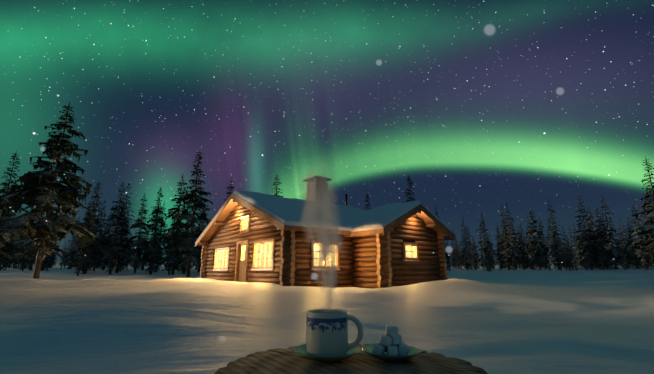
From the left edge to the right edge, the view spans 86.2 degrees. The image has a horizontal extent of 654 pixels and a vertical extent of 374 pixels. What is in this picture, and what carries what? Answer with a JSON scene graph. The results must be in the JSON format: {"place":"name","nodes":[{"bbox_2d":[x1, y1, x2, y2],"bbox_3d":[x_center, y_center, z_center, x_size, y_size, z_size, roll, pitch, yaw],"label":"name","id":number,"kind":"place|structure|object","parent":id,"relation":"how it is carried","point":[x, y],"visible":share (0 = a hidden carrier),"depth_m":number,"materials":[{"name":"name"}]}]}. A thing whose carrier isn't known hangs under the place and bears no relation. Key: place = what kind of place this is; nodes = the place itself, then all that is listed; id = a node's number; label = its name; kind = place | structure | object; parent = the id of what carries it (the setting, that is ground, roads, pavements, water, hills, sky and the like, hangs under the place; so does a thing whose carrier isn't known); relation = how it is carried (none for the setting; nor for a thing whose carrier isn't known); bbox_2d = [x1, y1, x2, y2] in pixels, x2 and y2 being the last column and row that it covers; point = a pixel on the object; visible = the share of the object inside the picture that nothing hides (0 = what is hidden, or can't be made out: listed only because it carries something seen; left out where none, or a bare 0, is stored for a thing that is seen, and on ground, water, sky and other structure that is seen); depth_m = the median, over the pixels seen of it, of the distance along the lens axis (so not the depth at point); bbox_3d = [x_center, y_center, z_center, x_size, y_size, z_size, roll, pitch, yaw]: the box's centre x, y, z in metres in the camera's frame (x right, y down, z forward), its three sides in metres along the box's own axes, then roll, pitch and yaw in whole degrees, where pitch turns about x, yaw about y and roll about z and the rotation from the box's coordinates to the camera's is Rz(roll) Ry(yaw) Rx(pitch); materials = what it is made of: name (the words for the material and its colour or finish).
{"place":"outdoors","nodes":[
{"label":"outdoors","id":0,"kind":"place"},
{"bbox_2d":[199,190,451,236],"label":"roof snow","id":1,"kind":"structure","parent":0,"point":[287,211],"depth_m":16.33,"materials":[{"name":"white snow"}]},
{"bbox_2d":[0,264,653,373],"bbox_3d":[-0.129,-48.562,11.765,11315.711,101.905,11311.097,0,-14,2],"label":"snow ground","id":2,"kind":"structure","parent":0,"point":[496,320],"depth_m":4.44,"materials":[{"name":"white snow"}]},
{"bbox_2d":[2,239,14,269],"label":"pine tree","id":3,"kind":"object","parent":2,"relation":"on","point":[8,261],"visible":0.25,"depth_m":49.40,"materials":[{"name":"green plant"}]},
{"bbox_2d":[0,150,27,270],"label":"pine tree","id":4,"kind":"object","parent":2,"relation":"on","point":[4,213],"visible":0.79,"depth_m":22.98,"materials":[{"name":"green plant"}]},
{"bbox_2d":[8,239,20,268],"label":"pine tree","id":5,"kind":"object","parent":2,"relation":"on","point":[16,253],"visible":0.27,"depth_m":64.63,"materials":[{"name":"green plant"}]},
{"bbox_2d":[12,240,22,268],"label":"pine tree","id":6,"kind":"object","parent":2,"relation":"on","point":[16,261],"visible":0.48,"depth_m":63.51,"materials":[{"name":"green plant"}]},
{"bbox_2d":[15,238,28,269],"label":"pine tree","id":7,"kind":"object","parent":2,"relation":"on","point":[23,255],"visible":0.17,"depth_m":55.88,"materials":[{"name":"green plant"}]},
{"bbox_2d":[15,239,33,271],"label":"pine tree","id":8,"kind":"object","parent":2,"relation":"on","point":[23,266],"visible":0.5,"depth_m":41.20,"materials":[{"name":"green plant"}]},
{"bbox_2d":[23,222,37,269],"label":"pine tree","id":9,"kind":"object","parent":2,"relation":"on","point":[29,264],"visible":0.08,"depth_m":57.43,"materials":[{"name":"green plant"}]},
{"bbox_2d":[23,216,42,269],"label":"pine tree","id":10,"kind":"object","parent":2,"relation":"on","point":[32,262],"visible":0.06,"depth_m":50.14,"materials":[{"name":"green plant"}]},
{"bbox_2d":[41,238,48,270],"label":"pine tree","id":11,"kind":"object","parent":2,"relation":"on","point":[43,262],"visible":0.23,"depth_m":45.25,"materials":[{"name":"green plant"}]},
{"bbox_2d":[0,102,96,278],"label":"pine tree","id":12,"kind":"object","parent":2,"relation":"on","point":[39,188],"visible":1,"depth_m":18.01,"materials":[{"name":"green plant"}]},
{"bbox_2d":[43,234,53,270],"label":"pine tree","id":13,"kind":"object","parent":2,"relation":"on","point":[48,261],"visible":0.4,"depth_m":44.29,"materials":[{"name":"green plant"}]},
{"bbox_2d":[50,239,61,267],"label":"pine tree","id":14,"kind":"object","parent":2,"relation":"on","point":[56,254],"visible":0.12,"depth_m":83.29,"materials":[{"name":"green plant"}]},
{"bbox_2d":[58,241,66,269],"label":"pine tree","id":15,"kind":"object","parent":2,"relation":"on","point":[62,259],"visible":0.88,"depth_m":66.70,"materials":[{"name":"green plant"}]},
{"bbox_2d":[63,239,69,268],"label":"pine tree","id":16,"kind":"object","parent":2,"relation":"on","point":[66,254],"visible":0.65,"depth_m":71.57,"materials":[{"name":"green plant"}]},
{"bbox_2d":[64,234,75,268],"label":"pine tree","id":17,"kind":"object","parent":2,"relation":"on","point":[69,259],"visible":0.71,"depth_m":66.97,"materials":[{"name":"green plant"}]},
{"bbox_2d":[67,217,80,268],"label":"pine tree","id":18,"kind":"object","parent":2,"relation":"on","point":[72,242],"visible":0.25,"depth_m":73.78,"materials":[{"name":"green plant"}]},
{"bbox_2d":[68,211,91,275],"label":"pine tree","id":19,"kind":"object","parent":2,"relation":"on","point":[79,262],"visible":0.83,"depth_m":30.05,"materials":[{"name":"green plant"}]},
{"bbox_2d":[67,183,105,272],"bbox_3d":[-24.720,4.351,36.566,3.345,10.464,3.071,-10,-17,36],"label":"pine tree","id":20,"kind":"object","parent":2,"relation":"on","point":[95,250],"visible":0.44,"depth_m":36.49,"materials":[{"name":"green plant"}]},
{"bbox_2d":[74,181,104,273],"bbox_3d":[-23.459,4.196,34.667,2.391,10.145,2.660,-8,-16,30],"label":"pine tree","id":21,"kind":"object","parent":2,"relation":"on","point":[88,251],"visible":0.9,"depth_m":34.62,"materials":[{"name":"green plant"}]},
{"bbox_2d":[88,200,110,270],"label":"pine tree","id":22,"kind":"object","parent":2,"relation":"on","point":[100,237],"visible":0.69,"depth_m":46.73,"materials":[{"name":"green plant"}]},
{"bbox_2d":[98,206,114,270],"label":"pine tree","id":23,"kind":"object","parent":2,"relation":"on","point":[103,264],"visible":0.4,"depth_m":52.34,"materials":[{"name":"green plant"}]},
{"bbox_2d":[99,184,129,273],"bbox_3d":[-20.762,4.210,34.665,2.599,10.152,2.137,11,-18,-38],"label":"pine tree","id":24,"kind":"object","parent":2,"relation":"on","point":[110,253],"visible":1,"depth_m":34.40,"materials":[{"name":"green plant"}]},
{"bbox_2d":[105,180,135,272],"bbox_3d":[-21.949,4.416,37.315,2.416,10.738,2.842,-2,-14,8],"label":"pine tree","id":25,"kind":"object","parent":2,"relation":"on","point":[120,244],"visible":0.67,"depth_m":37.36,"materials":[{"name":"green plant"}]},
{"bbox_2d":[113,216,129,271],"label":"pine tree","id":26,"kind":"object","parent":2,"relation":"on","point":[121,265],"visible":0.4,"depth_m":47.02,"materials":[{"name":"green plant"}]},
{"bbox_2d":[114,210,131,266],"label":"pine tree","id":27,"kind":"object","parent":2,"relation":"on","point":[124,233],"visible":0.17,"depth_m":53.32,"materials":[{"name":"green plant"}]},
{"bbox_2d":[124,193,149,272],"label":"pine tree","id":28,"kind":"object","parent":2,"relation":"on","point":[136,251],"visible":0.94,"depth_m":38.02,"materials":[{"name":"green plant"}]},
{"bbox_2d":[141,229,148,270],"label":"pine tree","id":29,"kind":"object","parent":2,"relation":"on","point":[142,265],"visible":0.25,"depth_m":51.90,"materials":[{"name":"green plant"}]},
{"bbox_2d":[145,201,162,270],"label":"pine tree","id":30,"kind":"object","parent":2,"relation":"on","point":[152,246],"visible":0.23,"depth_m":42.52,"materials":[{"name":"green plant"}]},
{"bbox_2d":[141,187,167,274],"bbox_3d":[-17.843,4.678,36.329,2.282,10.044,2.333,8,-16,-30],"label":"pine tree","id":31,"kind":"object","parent":2,"relation":"on","point":[150,255],"visible":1,"depth_m":36.26,"materials":[{"name":"green plant"}]},
{"bbox_2d":[153,201,166,271],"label":"pine tree","id":32,"kind":"object","parent":2,"relation":"on","point":[156,265],"visible":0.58,"depth_m":47.47,"materials":[{"name":"green plant"}]},
{"bbox_2d":[157,217,180,274],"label":"pine tree","id":33,"kind":"object","parent":2,"relation":"on","point":[161,255],"visible":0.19,"depth_m":33.71,"materials":[{"name":"green plant"}]},
{"bbox_2d":[155,175,189,274],"bbox_3d":[-14.344,3.681,33.400,3.215,10.584,3.358,12,-18,-41],"label":"pine tree","id":34,"kind":"object","parent":2,"relation":"on","point":[173,261],"visible":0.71,"depth_m":32.89,"materials":[{"name":"green plant"}]},
{"bbox_2d":[176,204,193,273],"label":"pine tree","id":35,"kind":"object","parent":2,"relation":"on","point":[183,271],"visible":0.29,"depth_m":35.48,"materials":[{"name":"green plant"}]},
{"bbox_2d":[163,149,212,276],"bbox_3d":[-10.861,2.231,28.530,3.266,11.448,4.158,-10,-17,36],"label":"pine tree","id":36,"kind":"object","parent":2,"relation":"on","point":[190,257],"visible":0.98,"depth_m":28.12,"materials":[{"name":"green plant"}]},
{"bbox_2d":[191,197,207,272],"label":"pine tree","id":37,"kind":"object","parent":2,"relation":"on","point":[199,264],"visible":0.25,"depth_m":40.37,"materials":[{"name":"green plant"}]},
{"bbox_2d":[224,178,234,201],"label":"pine tree","id":38,"kind":"object","parent":2,"relation":"on","point":[230,192],"visible":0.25,"depth_m":42.31,"materials":[{"name":"green plant"}]},
{"bbox_2d":[272,175,282,196],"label":"pine tree","id":39,"kind":"object","parent":2,"relation":"on","point":[276,184],"visible":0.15,"depth_m":44.40,"materials":[{"name":"green plant"}]},
{"bbox_2d":[200,203,447,287],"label":"cabin log walls","id":40,"kind":"structure","parent":2,"relation":"on","point":[372,261],"depth_m":15.81,"materials":[{"name":"brown wood"}]},
{"bbox_2d":[212,214,420,281],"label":"windows and door","id":41,"kind":"structure","parent":40,"relation":"in","point":[263,254],"depth_m":16.27,"materials":[{"name":"yellow glass"}]},
{"bbox_2d":[218,260,419,269],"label":"sill snow","id":42,"kind":"structure","parent":40,"relation":"on","point":[317,269],"depth_m":15.48,"materials":[{"name":"snow"}]},
{"bbox_2d":[195,193,455,246],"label":"roof","id":43,"kind":"structure","parent":40,"relation":"on","point":[430,219],"depth_m":16.49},
{"bbox_2d":[303,175,347,204],"bbox_3d":[0.050,0.908,22.936,3.103,2.802,1.370,10,-17,-36],"label":"chimney","id":44,"kind":"object","parent":43,"relation":"on","point":[326,184],"depth_m":22.31,"materials":[{"name":"grey stone"}]},
{"bbox_2d":[214,344,487,373],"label":"table","id":45,"kind":"object","parent":2,"relation":"on","point":[288,360],"visible":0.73,"depth_m":0.77,"materials":[{"name":"brown wood"}]},
{"bbox_2d":[293,344,360,362],"bbox_3d":[0.000,0.396,0.830,0.161,0.022,0.161,0,-14,2],"label":"saucer","id":46,"kind":"object","parent":45,"relation":"on","point":[300,350],"visible":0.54,"depth_m":0.79,"materials":[{"name":"ceramic"}]},
{"bbox_2d":[306,309,362,355],"bbox_3d":[0.011,0.352,0.847,0.126,0.100,0.100,8,-16,-29],"label":"coffee mug","id":47,"kind":"object","parent":46,"relation":"on","point":[326,333],"visible":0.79,"depth_m":0.80,"materials":[{"name":"ceramic"}]},
{"bbox_2d":[362,344,420,360],"bbox_3d":[0.154,0.399,0.835,0.138,0.020,0.138,0,-14,2],"label":"saucer","id":48,"kind":"object","parent":45,"relation":"on","point":[413,351],"visible":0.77,"depth_m":0.81,"materials":[{"name":"ceramic"}]},
{"bbox_2d":[372,325,409,355],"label":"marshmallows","id":49,"kind":"object","parent":48,"relation":"on","point":[394,345],"visible":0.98,"depth_m":0.82,"materials":[{"name":"white food"}]},
{"bbox_2d":[365,193,370,209],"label":"pine tree","id":50,"kind":"object","parent":2,"relation":"on","point":[367,201],"visible":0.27,"depth_m":43.56,"materials":[{"name":"green plant"}]},
{"bbox_2d":[403,177,415,202],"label":"pine tree","id":51,"kind":"object","parent":2,"relation":"on","point":[409,190],"visible":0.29,"depth_m":39.55,"materials":[{"name":"green plant"}]},
{"bbox_2d":[434,208,449,266],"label":"pine tree","id":52,"kind":"object","parent":2,"relation":"on","point":[436,214],"visible":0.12,"depth_m":44.65,"materials":[{"name":"green plant"}]},
{"bbox_2d":[446,240,453,270],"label":"pine tree","id":53,"kind":"object","parent":2,"relation":"on","point":[448,259],"visible":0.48,"depth_m":58.29,"materials":[{"name":"green plant"}]},
{"bbox_2d":[450,241,455,268],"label":"pine tree","id":54,"kind":"object","parent":2,"relation":"on","point":[453,263],"visible":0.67,"depth_m":75.53,"materials":[{"name":"green plant"}]},
{"bbox_2d":[450,230,460,268],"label":"pine tree","id":55,"kind":"object","parent":2,"relation":"on","point":[454,251],"visible":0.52,"depth_m":87.86,"materials":[{"name":"green plant"}]},
{"bbox_2d":[455,234,460,268],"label":"pine tree","id":56,"kind":"object","parent":2,"relation":"on","point":[456,254],"visible":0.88,"depth_m":86.71,"materials":[{"name":"green plant"}]},
{"bbox_2d":[456,240,464,268],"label":"pine tree","id":57,"kind":"object","parent":2,"relation":"on","point":[459,256],"visible":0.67,"depth_m":83.59,"materials":[{"name":"green plant"}]},
{"bbox_2d":[458,215,473,269],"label":"pine tree","id":58,"kind":"object","parent":2,"relation":"on","point":[465,255],"visible":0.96,"depth_m":64.17,"materials":[{"name":"green plant"}]},
{"bbox_2d":[464,225,476,269],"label":"pine tree","id":59,"kind":"object","parent":2,"relation":"on","point":[469,248],"visible":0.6,"depth_m":74.14,"materials":[{"name":"green plant"}]},
{"bbox_2d":[469,238,479,269],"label":"pine tree","id":60,"kind":"object","parent":2,"relation":"on","point":[473,261],"visible":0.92,"depth_m":61.40,"materials":[{"name":"green plant"}]},
{"bbox_2d":[473,214,497,270],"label":"pine tree","id":61,"kind":"object","parent":2,"relation":"on","point":[484,246],"visible":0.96,"depth_m":56.58,"materials":[{"name":"green plant"}]},
{"bbox_2d":[486,252,492,271],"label":"pine tree","id":62,"kind":"object","parent":2,"relation":"on","point":[489,266],"visible":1,"depth_m":48.36,"materials":[{"name":"green plant"}]},
{"bbox_2d":[489,236,495,269],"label":"pine tree","id":63,"kind":"object","parent":2,"relation":"on","point":[493,264],"visible":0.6,"depth_m":63.87,"materials":[{"name":"green plant"}]},
{"bbox_2d":[495,222,504,269],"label":"pine tree","id":64,"kind":"object","parent":2,"relation":"on","point":[498,242],"visible":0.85,"depth_m":73.73,"materials":[{"name":"green plant"}]},
{"bbox_2d":[495,227,505,263],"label":"pine tree","id":65,"kind":"object","parent":2,"relation":"on","point":[498,246],"visible":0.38,"depth_m":75.43,"materials":[{"name":"green plant"}]},
{"bbox_2d":[500,218,511,267],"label":"pine tree","id":66,"kind":"object","parent":2,"relation":"on","point":[503,246],"visible":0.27,"depth_m":65.85,"materials":[{"name":"green plant"}]},
{"bbox_2d":[497,205,516,269],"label":"pine tree","id":67,"kind":"object","parent":2,"relation":"on","point":[508,258],"visible":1,"depth_m":59.47,"materials":[{"name":"green plant"}]},
{"bbox_2d":[502,202,524,269],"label":"pine tree","id":68,"kind":"object","parent":2,"relation":"on","point":[510,237],"visible":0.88,"depth_m":64.40,"materials":[{"name":"green plant"}]},
{"bbox_2d":[508,216,521,268],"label":"pine tree","id":69,"kind":"object","parent":2,"relation":"on","point":[515,245],"visible":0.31,"depth_m":79.62,"materials":[{"name":"green plant"}]},
{"bbox_2d":[517,230,527,268],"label":"pine tree","id":70,"kind":"object","parent":2,"relation":"on","point":[520,233],"visible":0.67,"depth_m":74.58,"materials":[{"name":"green plant"}]},
{"bbox_2d":[519,236,527,269],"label":"pine tree","id":71,"kind":"object","parent":2,"relation":"on","point":[523,263],"visible":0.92,"depth_m":64.67,"materials":[{"name":"green plant"}]},
{"bbox_2d":[519,224,528,265],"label":"pine tree","id":72,"kind":"object","parent":2,"relation":"on","point":[524,244],"visible":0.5,"depth_m":82.50,"materials":[{"name":"green plant"}]},
{"bbox_2d":[526,235,536,269],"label":"pine tree","id":73,"kind":"object","parent":2,"relation":"on","point":[532,266],"visible":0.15,"depth_m":64.56,"materials":[{"name":"green plant"}]},
{"bbox_2d":[524,215,539,269],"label":"pine tree","id":74,"kind":"object","parent":2,"relation":"on","point":[531,243],"visible":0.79,"depth_m":60.05,"materials":[{"name":"green plant"}]},
{"bbox_2d":[525,209,549,269],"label":"pine tree","id":75,"kind":"object","parent":2,"relation":"on","point":[535,232],"visible":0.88,"depth_m":59.94,"materials":[{"name":"green plant"}]},
{"bbox_2d":[537,247,543,269],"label":"pine tree","id":76,"kind":"object","parent":2,"relation":"on","point":[540,261],"visible":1,"depth_m":55.24,"materials":[{"name":"green plant"}]},
{"bbox_2d":[538,224,549,269],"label":"pine tree","id":77,"kind":"object","parent":2,"relation":"on","point":[545,253],"visible":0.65,"depth_m":62.52,"materials":[{"name":"green plant"}]},
{"bbox_2d":[538,219,552,266],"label":"pine tree","id":78,"kind":"object","parent":2,"relation":"on","point":[544,240],"visible":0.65,"depth_m":78.72,"materials":[{"name":"green plant"}]},
{"bbox_2d":[545,219,561,266],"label":"pine tree","id":79,"kind":"object","parent":2,"relation":"on","point":[553,258],"visible":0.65,"depth_m":85.13,"materials":[{"name":"green plant"}]},
{"bbox_2d":[547,200,567,269],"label":"pine tree","id":80,"kind":"object","parent":2,"relation":"on","point":[554,238],"visible":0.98,"depth_m":60.59,"materials":[{"name":"green plant"}]},
{"bbox_2d":[557,245,562,270],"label":"pine tree","id":81,"kind":"object","parent":2,"relation":"on","point":[560,261],"visible":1,"depth_m":47.80,"materials":[{"name":"green plant"}]},
{"bbox_2d":[562,245,568,270],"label":"pine tree","id":82,"kind":"object","parent":2,"relation":"on","point":[564,259],"visible":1,"depth_m":48.45,"materials":[{"name":"green plant"}]},
{"bbox_2d":[560,225,573,263],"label":"pine tree","id":83,"kind":"object","parent":2,"relation":"on","point":[564,238],"visible":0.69,"depth_m":60.75,"materials":[{"name":"green plant"}]},
{"bbox_2d":[564,241,571,270],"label":"pine tree","id":84,"kind":"object","parent":2,"relation":"on","point":[568,260],"visible":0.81,"depth_m":49.43,"materials":[{"name":"green plant"}]},
{"bbox_2d":[567,242,573,270],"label":"pine tree","id":85,"kind":"object","parent":2,"relation":"on","point":[570,258],"visible":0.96,"depth_m":49.05,"materials":[{"name":"green plant"}]},
{"bbox_2d":[568,227,578,267],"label":"pine tree","id":86,"kind":"object","parent":2,"relation":"on","point":[571,241],"visible":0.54,"depth_m":98.91,"materials":[{"name":"green plant"}]},
{"bbox_2d":[572,252,580,270],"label":"pine tree","id":87,"kind":"object","parent":2,"relation":"on","point":[574,262],"visible":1,"depth_m":46.40,"materials":[{"name":"green plant"}]},
{"bbox_2d":[571,223,584,267],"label":"pine tree","id":88,"kind":"object","parent":2,"relation":"on","point":[576,250],"visible":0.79,"depth_m":73.73,"materials":[{"name":"green plant"}]},
{"bbox_2d":[576,223,588,265],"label":"pine tree","id":89,"kind":"object","parent":2,"relation":"on","point":[580,248],"visible":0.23,"depth_m":67.44,"materials":[{"name":"green plant"}]},
{"bbox_2d":[573,196,600,268],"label":"pine tree","id":90,"kind":"object","parent":2,"relation":"on","point":[588,247],"visible":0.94,"depth_m":59.90,"materials":[{"name":"green plant"}]},
{"bbox_2d":[579,232,595,266],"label":"pine tree","id":91,"kind":"object","parent":2,"relation":"on","point":[584,254],"visible":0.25,"depth_m":66.23,"materials":[{"name":"green plant"}]},
{"bbox_2d":[587,205,599,268],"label":"pine tree","id":92,"kind":"object","parent":2,"relation":"on","point":[590,217],"visible":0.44,"depth_m":62.25,"materials":[{"name":"green plant"}]},
{"bbox_2d":[586,212,604,267],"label":"pine tree","id":93,"kind":"object","parent":2,"relation":"on","point":[592,244],"visible":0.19,"depth_m":66.20,"materials":[{"name":"green plant"}]},
{"bbox_2d":[594,206,615,268],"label":"pine tree","id":94,"kind":"object","parent":2,"relation":"on","point":[601,241],"visible":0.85,"depth_m":58.01,"materials":[{"name":"green plant"}]},
{"bbox_2d":[598,196,627,268],"bbox_3d":[46.627,7.606,57.573,4.267,13.613,3.989,3,-14,-11],"label":"pine tree","id":95,"kind":"object","parent":2,"relation":"on","point":[614,249],"visible":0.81,"depth_m":57.03,"materials":[{"name":"green plant"}]},
{"bbox_2d":[609,247,619,268],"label":"pine tree","id":96,"kind":"object","parent":2,"relation":"on","point":[617,265],"visible":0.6,"depth_m":56.09,"materials":[{"name":"green plant"}]},
{"bbox_2d":[617,229,630,266],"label":"pine tree","id":97,"kind":"object","parent":2,"relation":"on","point":[622,248],"visible":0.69,"depth_m":66.97,"materials":[{"name":"green plant"}]},
{"bbox_2d":[617,217,632,267],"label":"pine tree","id":98,"kind":"object","parent":2,"relation":"on","point":[622,233],"visible":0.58,"depth_m":72.78,"materials":[{"name":"green plant"}]},
{"bbox_2d":[623,250,629,269],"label":"pine tree","id":99,"kind":"object","parent":2,"relation":"on","point":[626,261],"visible":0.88,"depth_m":53.50,"materials":[{"name":"green plant"}]},
{"bbox_2d":[627,221,637,267],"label":"pine tree","id":100,"kind":"object","parent":2,"relation":"on","point":[630,245],"visible":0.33,"depth_m":71.78,"materials":[{"name":"green plant"}]},
{"bbox_2d":[623,218,642,268],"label":"pine tree","id":101,"kind":"object","parent":2,"relation":"on","point":[635,261],"visible":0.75,"depth_m":55.93,"materials":[{"name":"green plant"}]},
{"bbox_2d":[629,205,653,269],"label":"pine tree","id":102,"kind":"object","parent":2,"relation":"on","point":[642,254],"visible":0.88,"depth_m":49.95,"materials":[{"name":"green plant"}]},
{"bbox_2d":[633,157,653,263],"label":"pine tree","id":103,"kind":"object","parent":2,"relation":"on","point":[647,208],"visible":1,"depth_m":30.87,"materials":[{"name":"green plant"}]},
{"bbox_2d":[642,208,653,240],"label":"pine tree","id":104,"kind":"object","parent":2,"relation":"on","point":[647,225],"visible":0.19,"depth_m":71.10,"materials":[{"name":"green plant"}]},
{"bbox_2d":[645,224,653,263],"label":"pine tree","id":105,"kind":"object","parent":2,"relation":"on","point":[649,238],"visible":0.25,"depth_m":62.60,"materials":[{"name":"green plant"}]},
{"bbox_2d":[648,241,653,268],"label":"pine tree","id":106,"kind":"object","parent":2,"relation":"on","point":[652,260],"visible":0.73,"depth_m":48.10,"materials":[{"name":"green plant"}]},
{"bbox_2d":[0,0,653,312],"label":"sky","id":107,"kind":"structure","parent":0,"point":[358,108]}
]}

